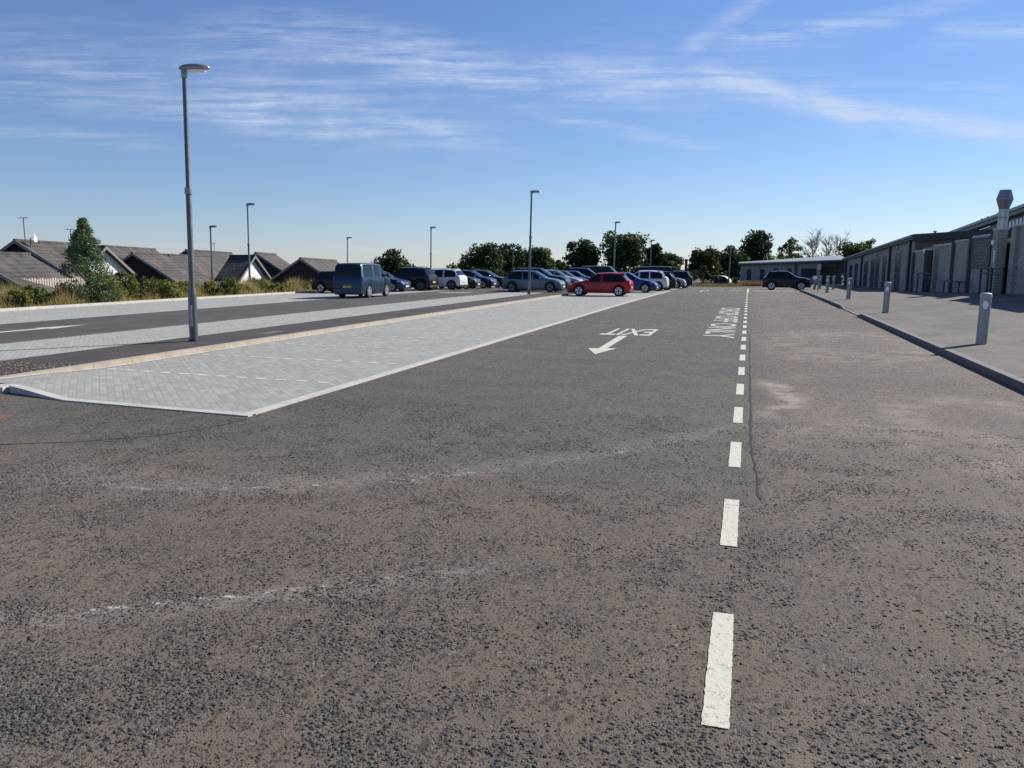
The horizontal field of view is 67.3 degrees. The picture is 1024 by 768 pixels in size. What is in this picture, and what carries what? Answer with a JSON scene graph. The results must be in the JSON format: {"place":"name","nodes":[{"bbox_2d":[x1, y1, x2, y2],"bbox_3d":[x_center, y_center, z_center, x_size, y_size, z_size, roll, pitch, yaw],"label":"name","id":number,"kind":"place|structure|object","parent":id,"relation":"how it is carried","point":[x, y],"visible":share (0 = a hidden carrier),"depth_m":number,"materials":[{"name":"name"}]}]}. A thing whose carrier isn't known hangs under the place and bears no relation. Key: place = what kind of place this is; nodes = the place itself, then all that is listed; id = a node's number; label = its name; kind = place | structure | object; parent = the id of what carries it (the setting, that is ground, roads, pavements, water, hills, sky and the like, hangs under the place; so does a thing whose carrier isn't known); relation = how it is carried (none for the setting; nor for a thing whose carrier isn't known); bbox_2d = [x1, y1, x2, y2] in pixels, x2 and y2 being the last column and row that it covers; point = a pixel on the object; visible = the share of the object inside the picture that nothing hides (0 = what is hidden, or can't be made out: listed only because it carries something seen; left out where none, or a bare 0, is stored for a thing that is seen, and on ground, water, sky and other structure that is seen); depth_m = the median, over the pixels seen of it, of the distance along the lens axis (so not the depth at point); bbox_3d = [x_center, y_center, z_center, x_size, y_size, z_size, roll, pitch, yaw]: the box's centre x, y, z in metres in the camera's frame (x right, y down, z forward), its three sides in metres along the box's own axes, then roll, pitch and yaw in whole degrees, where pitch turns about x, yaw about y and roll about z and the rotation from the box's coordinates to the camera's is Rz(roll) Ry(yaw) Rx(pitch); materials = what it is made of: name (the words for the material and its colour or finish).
{"place":"outdoors","nodes":[
{"label":"outdoors","id":0,"kind":"place"},
{"bbox_2d":[0,275,328,307],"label":"verge grass","id":1,"kind":"structure","parent":0,"point":[62,299],"depth_m":39.18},
{"bbox_2d":[0,286,494,323],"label":"bay paving","id":2,"kind":"structure","parent":0,"point":[17,316],"depth_m":33.81,"materials":[{"name":"concrete"}]},
{"bbox_2d":[0,291,311,311],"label":"kerb","id":3,"kind":"structure","parent":2,"relation":"on","point":[77,305],"depth_m":36.55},
{"bbox_2d":[311,271,334,292],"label":"parked car","id":4,"kind":"object","parent":2,"relation":"on","point":[322,281],"visible":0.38,"depth_m":51.70,"materials":[{"name":"black paint"}]},
{"bbox_2d":[333,263,390,297],"bbox_3d":[-8.614,-6.043,44.637,2.250,1.960,4.338,2,9,14],"label":"parked van","id":5,"kind":"object","parent":2,"relation":"on","point":[367,280],"visible":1,"depth_m":42.78,"materials":[{"name":"blue paint"}]},
{"bbox_2d":[384,271,410,291],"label":"parked car","id":6,"kind":"object","parent":2,"relation":"on","point":[399,284],"visible":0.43,"depth_m":54.20,"materials":[{"name":"blue paint"}]},
{"bbox_2d":[391,267,438,290],"bbox_3d":[-7.996,-7.939,57.934,4.636,1.776,2.310,3,9,17],"label":"parked car","id":7,"kind":"object","parent":2,"relation":"on","point":[420,278],"visible":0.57,"depth_m":56.84,"materials":[{"name":"black paint"}]},
{"bbox_2d":[414,268,467,289],"bbox_3d":[-5.865,-8.312,60.816,4.436,1.676,2.270,3,9,17],"label":"parked car","id":8,"kind":"object","parent":2,"relation":"on","point":[451,278],"visible":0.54,"depth_m":59.73,"materials":[{"name":"white paint"}]},
{"bbox_2d":[433,274,480,288],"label":"parked car","id":9,"kind":"object","parent":2,"relation":"on","point":[473,282],"visible":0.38,"depth_m":62.40,"materials":[{"name":"black paint"}]},
{"bbox_2d":[461,270,496,287],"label":"parked car","id":10,"kind":"object","parent":2,"relation":"on","point":[488,282],"visible":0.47,"depth_m":65.39,"materials":[{"name":"blue paint"}]},
{"bbox_2d":[474,270,504,287],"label":"parked car","id":11,"kind":"object","parent":2,"relation":"on","point":[488,273],"visible":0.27,"depth_m":68.18,"materials":[{"name":"blue paint"}]},
{"bbox_2d":[0,287,532,342],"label":"road","id":12,"kind":"structure","parent":0,"point":[22,331],"depth_m":27.11,"materials":[{"name":"asphalt"}]},
{"bbox_2d":[5,287,492,323],"bbox_3d":[-7.934,-5.502,48.453,0.140,0.292,79.400,3,9,17],"label":"edging","id":13,"kind":"object","parent":12,"relation":"on","point":[213,307],"visible":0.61,"depth_m":32.12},
{"bbox_2d":[0,290,523,343],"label":"edging","id":14,"kind":"object","parent":12,"relation":"on","point":[212,321],"visible":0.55,"depth_m":23.30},
{"bbox_2d":[0,288,566,360],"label":"bay paving","id":15,"kind":"structure","parent":0,"point":[22,349],"depth_m":21.52,"materials":[{"name":"concrete"}]},
{"bbox_2d":[2,290,565,360],"bbox_3d":[1.146,-5.578,48.947,0.100,0.292,73.150,3,9,17],"label":"edging","id":16,"kind":"object","parent":15,"relation":"on","point":[225,332],"visible":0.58,"depth_m":19.74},
{"bbox_2d":[527,190,540,293],"bbox_3d":[1.383,-8.954,48.944,0.692,6.575,0.381,4,9,17],"label":"street lamp","id":17,"kind":"object","parent":15,"relation":"on","point":[530,239],"visible":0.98,"depth_m":48.90,"materials":[{"name":"metal"}]},
{"bbox_2d":[502,270,565,291],"bbox_3d":[1.599,-7.344,54.856,4.340,1.528,2.230,3,9,17],"label":"parked car","id":18,"kind":"object","parent":15,"relation":"on","point":[516,280],"visible":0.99,"depth_m":54.18,"materials":[{"name":"blue paint"}]},
{"bbox_2d":[515,267,570,289],"bbox_3d":[2.128,-7.912,57.990,4.536,1.736,2.270,3,9,17],"label":"parked car","id":19,"kind":"object","parent":15,"relation":"on","point":[567,280],"visible":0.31,"depth_m":57.22,"materials":[{"name":"black paint"}]},
{"bbox_2d":[533,270,583,289],"bbox_3d":[3.443,-8.232,60.709,4.436,1.578,2.230,3,9,17],"label":"parked car","id":20,"kind":"object","parent":15,"relation":"on","point":[559,273],"visible":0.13,"depth_m":59.90,"materials":[{"name":"silver paint"}]},
{"bbox_2d":[566,267,596,276],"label":"parked car","id":21,"kind":"object","parent":15,"relation":"on","point":[586,271],"visible":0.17,"depth_m":69.22,"materials":[{"name":"black paint"}]},
{"bbox_2d":[582,266,617,272],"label":"parked van","id":22,"kind":"object","parent":15,"relation":"on","point":[599,269],"visible":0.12,"depth_m":72.63,"materials":[{"name":"grey paint"}]},
{"bbox_2d":[7,290,574,363],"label":"footpath","id":23,"kind":"structure","parent":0,"point":[98,355],"depth_m":19.39,"materials":[{"name":"concrete"}]},
{"bbox_2d":[179,63,209,341],"bbox_3d":[-7.213,-4.066,17.711,0.689,6.295,0.378,4,9,17],"label":"street lamp","id":24,"kind":"object","parent":23,"relation":"on","point":[192,295],"visible":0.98,"depth_m":17.69,"materials":[{"name":"metal"}]},
{"bbox_2d":[0,287,681,412],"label":"parking bay","id":25,"kind":"object","parent":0,"point":[243,379],"visible":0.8,"depth_m":14.88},
{"bbox_2d":[0,295,567,378],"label":"kerb foot","id":26,"kind":"object","parent":25,"relation":"on","point":[237,346],"visible":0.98,"depth_m":17.15},
{"bbox_2d":[567,272,633,295],"bbox_3d":[5.679,-6.435,49.508,4.098,1.498,2.110,3,9,17],"label":"parked car","id":27,"kind":"object","parent":25,"relation":"on","point":[618,284],"visible":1,"depth_m":48.69,"materials":[{"name":"red paint"}]},
{"bbox_2d":[619,272,657,292],"bbox_3d":[8.619,-7.553,57.102,4.336,1.489,2.180,3,9,17],"label":"parked car","id":28,"kind":"object","parent":25,"relation":"on","point":[643,285],"visible":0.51,"depth_m":56.05,"materials":[{"name":"blue paint"}]},
{"bbox_2d":[634,270,668,290],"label":"parked car","id":29,"kind":"object","parent":25,"relation":"on","point":[660,278],"visible":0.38,"depth_m":60.83,"materials":[{"name":"white paint"}]},
{"bbox_2d":[632,266,674,276],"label":"parked van","id":30,"kind":"object","parent":25,"relation":"on","point":[663,268],"visible":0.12,"depth_m":68.20,"materials":[{"name":"black paint"}]},
{"bbox_2d":[663,271,676,289],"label":"parked car","id":31,"kind":"object","parent":25,"relation":"on","point":[672,280],"visible":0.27,"depth_m":63.84,"materials":[{"name":"black paint"}]},
{"bbox_2d":[673,270,692,287],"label":"parked car","id":32,"kind":"object","parent":25,"relation":"on","point":[685,275],"visible":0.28,"depth_m":73.18,"materials":[{"name":"grey paint"}]},
{"bbox_2d":[0,287,1023,767],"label":"road","id":33,"kind":"structure","parent":0,"point":[698,361],"depth_m":5.09,"materials":[{"name":"asphalt"}]},
{"bbox_2d":[9,384,254,416],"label":"front kerb","id":34,"kind":"structure","parent":33,"relation":"on","point":[23,390],"depth_m":10.48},
{"bbox_2d":[242,291,669,415],"bbox_3d":[4.528,-3.462,35.142,0.170,0.118,53.900,3,9,17],"label":"bay edging","id":35,"kind":"object","parent":33,"relation":"on","point":[296,400],"visible":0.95,"depth_m":13.44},
{"bbox_2d":[0,397,1023,767],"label":"loose chippings","id":36,"kind":"object","parent":33,"relation":"on","point":[70,689],"visible":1,"depth_m":3.88,"materials":[{"name":"stone"}]},
{"bbox_2d":[762,270,810,289],"bbox_3d":[23.351,-8.834,65.479,3.896,1.656,2.280,3,9,17],"label":"parked car","id":37,"kind":"object","parent":33,"relation":"on","point":[773,279],"visible":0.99,"depth_m":64.74,"materials":[{"name":"black paint"}]},
{"bbox_2d":[800,290,1023,391],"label":"kerb","id":38,"kind":"structure","parent":33,"relation":"on","point":[1014,381],"depth_m":15.80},
{"bbox_2d":[0,0,1023,269],"label":"sky","id":39,"kind":"structure","parent":0,"point":[687,125],"materials":[{"name":"blue"}]},
{"bbox_2d":[497,269,843,290],"bbox_3d":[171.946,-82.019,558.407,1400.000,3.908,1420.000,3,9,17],"label":"ground","id":40,"kind":"structure","parent":0,"point":[696,281],"depth_m":88.68,"materials":[{"name":"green plant"}]},
{"bbox_2d":[0,360,78,375],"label":"mulch bed","id":41,"kind":"object","parent":40,"relation":"on","point":[10,367],"visible":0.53,"depth_m":13.47,"materials":[{"name":"gravel"}]},
{"bbox_2d":[0,252,83,296],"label":"bungalow","id":42,"kind":"object","parent":40,"relation":"on","point":[15,266],"visible":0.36,"depth_m":38.21,"materials":[{"name":"tile"}]},
{"bbox_2d":[0,277,85,288],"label":"picket fence","id":43,"kind":"object","parent":40,"relation":"on","point":[47,283],"visible":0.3,"depth_m":38.19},
{"bbox_2d":[0,217,127,285],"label":"bungalow","id":44,"kind":"object","parent":40,"relation":"on","point":[48,252],"visible":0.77,"depth_m":41.90,"materials":[{"name":"grey tile"}]},
{"bbox_2d":[66,245,134,280],"bbox_3d":[-24.879,-5.676,45.496,2.670,4.959,4.400,2,9,15],"label":"bungalow","id":45,"kind":"object","parent":40,"relation":"on","point":[115,262],"visible":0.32,"depth_m":45.54,"materials":[{"name":"tile"}]},
{"bbox_2d":[107,245,159,259],"bbox_3d":[-33.134,-8.639,67.418,8.200,6.667,12.070,-1,9,-6],"label":"bungalow","id":46,"kind":"object","parent":40,"relation":"on","point":[121,252],"visible":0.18,"depth_m":64.87,"materials":[{"name":"grey tile"}]},
{"bbox_2d":[122,252,223,287],"bbox_3d":[-26.879,-7.538,62.505,9.800,5.932,20.070,-1,9,-6],"label":"bungalow","id":47,"kind":"object","parent":40,"relation":"on","point":[163,266],"visible":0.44,"depth_m":55.90,"materials":[{"name":"grey tile"}]},
{"bbox_2d":[180,247,233,263],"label":"bungalow","id":48,"kind":"object","parent":40,"relation":"on","point":[221,257],"visible":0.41,"depth_m":78.39,"materials":[{"name":"tile"}]},
{"bbox_2d":[209,225,217,280],"bbox_3d":[-23.676,-8.735,61.389,0.665,7.711,0.353,4,9,17],"label":"street lamp","id":49,"kind":"object","parent":40,"relation":"on","point":[212,226],"visible":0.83,"depth_m":61.03,"materials":[{"name":"metal"}]},
{"bbox_2d":[214,255,270,287],"bbox_3d":[-19.740,-7.530,56.700,2.070,3.951,4.600,2,9,11],"label":"bungalow","id":50,"kind":"object","parent":40,"relation":"on","point":[235,267],"visible":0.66,"depth_m":55.84,"materials":[{"name":"tile"}]},
{"bbox_2d":[252,252,290,277],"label":"bungalow","id":51,"kind":"object","parent":40,"relation":"on","point":[273,264],"visible":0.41,"depth_m":66.06,"materials":[{"name":"grey tile"}]},
{"bbox_2d":[0,294,567,383],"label":"kerb","id":52,"kind":"structure","parent":40,"relation":"on","point":[121,361],"depth_m":17.59,"materials":[{"name":"concrete"}]},
{"bbox_2d":[268,257,339,287],"bbox_3d":[-16.881,-9.500,68.265,8.600,3.196,23.070,-1,9,-6],"label":"bungalow","id":53,"kind":"object","parent":40,"relation":"on","point":[309,268],"visible":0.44,"depth_m":57.16,"materials":[{"name":"grey tile"}]},
{"bbox_2d":[371,248,416,273],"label":"tree","id":54,"kind":"object","parent":40,"relation":"on","point":[391,261],"visible":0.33,"depth_m":89.61,"materials":[{"name":"green plant"}]},
{"bbox_2d":[458,242,506,276],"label":"tree","id":55,"kind":"object","parent":40,"relation":"on","point":[478,258],"visible":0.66,"depth_m":101.14,"materials":[{"name":"green plant"}]},
{"bbox_2d":[447,264,557,276],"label":"hedge","id":56,"kind":"object","parent":40,"relation":"on","point":[499,273],"visible":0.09,"depth_m":95.70,"materials":[{"name":"green plant"}]},
{"bbox_2d":[497,243,528,273],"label":"tree","id":57,"kind":"object","parent":40,"relation":"on","point":[516,256],"visible":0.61,"depth_m":115.08,"materials":[{"name":"green plant"}]},
{"bbox_2d":[518,245,555,269],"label":"tree","id":58,"kind":"object","parent":40,"relation":"on","point":[540,256],"visible":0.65,"depth_m":109.25,"materials":[{"name":"green plant"}]},
{"bbox_2d":[547,259,569,270],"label":"tree","id":59,"kind":"object","parent":40,"relation":"on","point":[559,264],"visible":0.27,"depth_m":101.92,"materials":[{"name":"green plant"}]},
{"bbox_2d":[562,238,601,267],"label":"tree","id":60,"kind":"object","parent":40,"relation":"on","point":[586,252],"visible":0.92,"depth_m":105.36,"materials":[{"name":"green plant"}]},
{"bbox_2d":[598,230,650,272],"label":"tree","id":61,"kind":"object","parent":40,"relation":"on","point":[629,252],"visible":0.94,"depth_m":104.86,"materials":[{"name":"green plant"}]},
{"bbox_2d":[642,242,667,265],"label":"tree","id":62,"kind":"object","parent":40,"relation":"on","point":[657,257],"visible":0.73,"depth_m":109.82,"materials":[{"name":"green plant"}]},
{"bbox_2d":[661,251,683,268],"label":"tree","id":63,"kind":"object","parent":40,"relation":"on","point":[678,260],"visible":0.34,"depth_m":113.49,"materials":[{"name":"green plant"}]},
{"bbox_2d":[687,245,723,282],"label":"tree","id":64,"kind":"object","parent":40,"relation":"on","point":[707,257],"visible":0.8,"depth_m":109.34,"materials":[{"name":"green plant"}]},
{"bbox_2d":[691,269,739,282],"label":"hedge","id":65,"kind":"object","parent":40,"relation":"on","point":[716,274],"visible":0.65,"depth_m":106.79,"materials":[{"name":"green plant"}]},
{"bbox_2d":[714,245,749,279],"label":"tree","id":66,"kind":"object","parent":40,"relation":"on","point":[735,260],"visible":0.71,"depth_m":117.08,"materials":[{"name":"green plant"}]},
{"bbox_2d":[738,229,774,260],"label":"tree","id":67,"kind":"object","parent":40,"relation":"on","point":[757,245],"visible":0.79,"depth_m":120.97,"materials":[{"name":"green plant"}]},
{"bbox_2d":[777,236,803,258],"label":"tree","id":68,"kind":"object","parent":40,"relation":"on","point":[788,246],"visible":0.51,"depth_m":125.77,"materials":[{"name":"green plant"}]},
{"bbox_2d":[738,255,844,284],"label":"school wing","id":69,"kind":"structure","parent":40,"relation":"on","point":[831,266],"depth_m":101.95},
{"bbox_2d":[801,269,816,276],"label":"window","id":70,"kind":"structure","parent":69,"relation":"in","point":[804,272],"depth_m":101.03,"materials":[{"name":"black glass"}]},
{"bbox_2d":[835,267,843,284],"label":"entrance door","id":71,"kind":"structure","parent":69,"relation":"in","point":[838,278],"depth_m":101.13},
{"bbox_2d":[763,249,844,281],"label":"hedge","id":72,"kind":"object","parent":40,"relation":"on","point":[784,256],"visible":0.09,"depth_m":120.33,"materials":[{"name":"green plant"}]},
{"bbox_2d":[801,228,851,257],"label":"bare tree","id":73,"kind":"object","parent":40,"relation":"on","point":[827,252],"visible":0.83,"depth_m":123.81,"materials":[{"name":"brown plant"}]},
{"bbox_2d":[837,240,868,273],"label":"tree","id":74,"kind":"object","parent":40,"relation":"on","point":[857,247],"visible":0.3,"depth_m":122.43,"materials":[{"name":"green plant"}]},
{"bbox_2d":[842,228,1011,290],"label":"school building","id":75,"kind":"structure","parent":40,"relation":"on","point":[879,266],"depth_m":65.34,"materials":[{"name":"grey metal"}]},
{"bbox_2d":[863,261,867,286],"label":"window","id":76,"kind":"structure","parent":75,"relation":"in","point":[865,262],"depth_m":81.30,"materials":[{"name":"black glass"}]},
{"bbox_2d":[870,259,874,286],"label":"window","id":77,"kind":"structure","parent":75,"relation":"in","point":[872,260],"depth_m":76.85,"materials":[{"name":"black glass"}]},
{"bbox_2d":[874,258,879,287],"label":"window","id":78,"kind":"structure","parent":75,"relation":"in","point":[877,259],"depth_m":74.06,"materials":[{"name":"black glass"}]},
{"bbox_2d":[881,256,886,287],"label":"window","id":79,"kind":"structure","parent":75,"relation":"in","point":[884,258],"depth_m":70.40,"materials":[{"name":"black glass"}]},
{"bbox_2d":[893,253,900,289],"bbox_3d":[32.040,-9.361,64.014,0.050,3.006,2.332,3,9,17],"label":"window","id":80,"kind":"structure","parent":75,"relation":"in","point":[898,255],"depth_m":64.00,"materials":[{"name":"black glass"}]},
{"bbox_2d":[909,223,1023,293],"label":"service block","id":81,"kind":"structure","parent":40,"relation":"on","point":[965,260],"depth_m":41.98,"materials":[{"name":"grey concrete"}]},
{"bbox_2d":[996,189,1013,227],"bbox_3d":[27.438,-9.379,42.986,0.860,2.840,0.818,3,9,17],"label":"flue stack","id":82,"kind":"object","parent":81,"relation":"on","point":[1004,199],"visible":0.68,"depth_m":42.73,"materials":[{"name":"silver metal"}]},
{"bbox_2d":[949,204,1023,231],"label":"sports hall","id":83,"kind":"structure","parent":40,"relation":"on","point":[1016,215],"depth_m":71.84,"materials":[{"name":"metal"}]},
{"bbox_2d":[692,282,741,286],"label":"dry grass","id":84,"kind":"structure","parent":0,"point":[722,285],"depth_m":88.32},
{"bbox_2d":[741,280,761,285],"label":"ornamental grass","id":85,"kind":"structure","parent":0,"point":[751,283],"depth_m":92.68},
{"bbox_2d":[804,285,899,290],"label":"forecourt","id":86,"kind":"structure","parent":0,"point":[839,287],"depth_m":70.46,"materials":[{"name":"concrete"}]},
{"bbox_2d":[805,290,1023,378],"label":"pavement","id":87,"kind":"structure","parent":0,"point":[948,320],"depth_m":24.95,"materials":[{"name":"concrete"}]},
{"bbox_2d":[846,278,851,299],"bbox_3d":[17.776,-5.003,40.604,0.246,1.200,0.248,3,9,17],"label":"bollard light","id":88,"kind":"object","parent":87,"relation":"on","point":[849,285],"visible":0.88,"depth_m":40.53,"materials":[{"name":"metal"}]},
{"bbox_2d":[882,282,891,312],"bbox_3d":[14.028,-3.219,28.813,0.246,1.200,0.248,3,9,17],"label":"bollard light","id":89,"kind":"object","parent":87,"relation":"on","point":[886,298],"visible":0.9,"depth_m":28.73,"materials":[{"name":"metal"}]},
{"bbox_2d":[916,273,930,291],"bbox_3d":[27.280,-6.709,51.028,0.096,1.318,3.952,3,9,17],"label":"guard rail","id":90,"kind":"object","parent":87,"relation":"on","point":[923,277],"visible":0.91,"depth_m":50.98,"materials":[{"name":"black metal"}]},
{"bbox_2d":[975,293,992,343],"bbox_3d":[10.462,-1.423,17.073,0.246,1.200,0.248,3,9,17],"label":"bollard light","id":91,"kind":"object","parent":87,"relation":"on","point":[983,318],"visible":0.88,"depth_m":16.99,"materials":[{"name":"metal"}]},
{"bbox_2d":[978,267,1004,294],"bbox_3d":[22.719,-4.880,36.510,0.096,1.318,3.676,3,9,17],"label":"guard rail","id":92,"kind":"object","parent":87,"relation":"on","point":[991,273],"visible":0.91,"depth_m":36.43,"materials":[{"name":"black metal"}]},
{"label":"verge","id":93,"kind":"structure","parent":0,"visible":0},
{"bbox_2d":[2,286,33,306],"bbox_3d":[-20.448,-3.374,31.894,1.244,1.327,1.131,-3,9,-19],"label":"shrub","id":94,"kind":"object","parent":93,"relation":"on","point":[14,292],"visible":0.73,"depth_m":31.63,"materials":[{"name":"green plant"}]},
{"bbox_2d":[23,284,48,305],"bbox_3d":[-20.609,-3.614,33.245,0.948,1.394,0.932,3,9,17],"label":"shrub","id":95,"kind":"object","parent":93,"relation":"on","point":[37,291],"visible":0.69,"depth_m":33.12,"materials":[{"name":"green plant"}]},
{"bbox_2d":[55,217,124,302],"bbox_3d":[-19.783,-5.522,35.777,2.936,4.403,3.086,-4,9,-23],"label":"tree","id":96,"kind":"object","parent":93,"relation":"on","point":[81,237],"visible":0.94,"depth_m":35.39,"materials":[{"name":"green plant"}]},
{"bbox_2d":[86,272,127,300],"bbox_3d":[-19.191,-4.404,36.388,1.905,2.003,1.752,-5,10,-30],"label":"shrub","id":97,"kind":"object","parent":93,"relation":"on","point":[113,281],"visible":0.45,"depth_m":35.99,"materials":[{"name":"green plant"}]},
{"bbox_2d":[113,270,139,298],"bbox_3d":[-19.180,-4.683,38.312,1.281,1.974,1.452,-4,10,-25],"label":"shrub","id":98,"kind":"object","parent":93,"relation":"on","point":[129,282],"visible":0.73,"depth_m":38.18,"materials":[{"name":"green plant"}]},
{"bbox_2d":[129,276,156,297],"bbox_3d":[-19.274,-4.790,40.056,1.646,1.660,1.863,3,9,17],"label":"shrub","id":99,"kind":"object","parent":93,"relation":"on","point":[144,282],"visible":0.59,"depth_m":39.83,"materials":[{"name":"green plant"}]},
{"bbox_2d":[152,279,181,298],"bbox_3d":[-18.073,-4.748,40.307,1.520,1.503,1.679,-5,10,-30],"label":"shrub","id":100,"kind":"object","parent":93,"relation":"on","point":[169,287],"visible":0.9,"depth_m":39.92,"materials":[{"name":"green plant"}]},
{"bbox_2d":[176,281,188,293],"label":"shrub","id":101,"kind":"object","parent":93,"relation":"on","point":[184,288],"visible":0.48,"depth_m":42.01,"materials":[{"name":"green plant"}]},
{"bbox_2d":[195,280,216,293],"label":"shrub","id":102,"kind":"object","parent":93,"relation":"on","point":[208,285],"visible":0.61,"depth_m":44.80,"materials":[{"name":"green plant"}]},
{"bbox_2d":[210,277,241,294],"bbox_3d":[-16.742,-5.506,45.214,1.581,1.528,1.788,3,9,17],"label":"shrub","id":103,"kind":"object","parent":93,"relation":"on","point":[229,283],"visible":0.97,"depth_m":45.10,"materials":[{"name":"green plant"}]},
{"bbox_2d":[246,203,254,279],"bbox_3d":[-17.808,-9.177,52.703,0.698,6.315,0.362,4,9,17],"label":"street lamp","id":104,"kind":"object","parent":93,"relation":"on","point":[247,205],"visible":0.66,"depth_m":52.58,"materials":[{"name":"metal"}]},
{"bbox_2d":[245,276,269,292],"bbox_3d":[-16.545,-6.249,49.956,1.652,1.585,1.589,8,12,42],"label":"shrub","id":105,"kind":"object","parent":93,"relation":"on","point":[262,282],"visible":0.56,"depth_m":49.77,"materials":[{"name":"green plant"}]},
{"bbox_2d":[267,282,291,292],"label":"shrub","id":106,"kind":"object","parent":93,"relation":"on","point":[271,286],"visible":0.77,"depth_m":50.39,"materials":[{"name":"green plant"}]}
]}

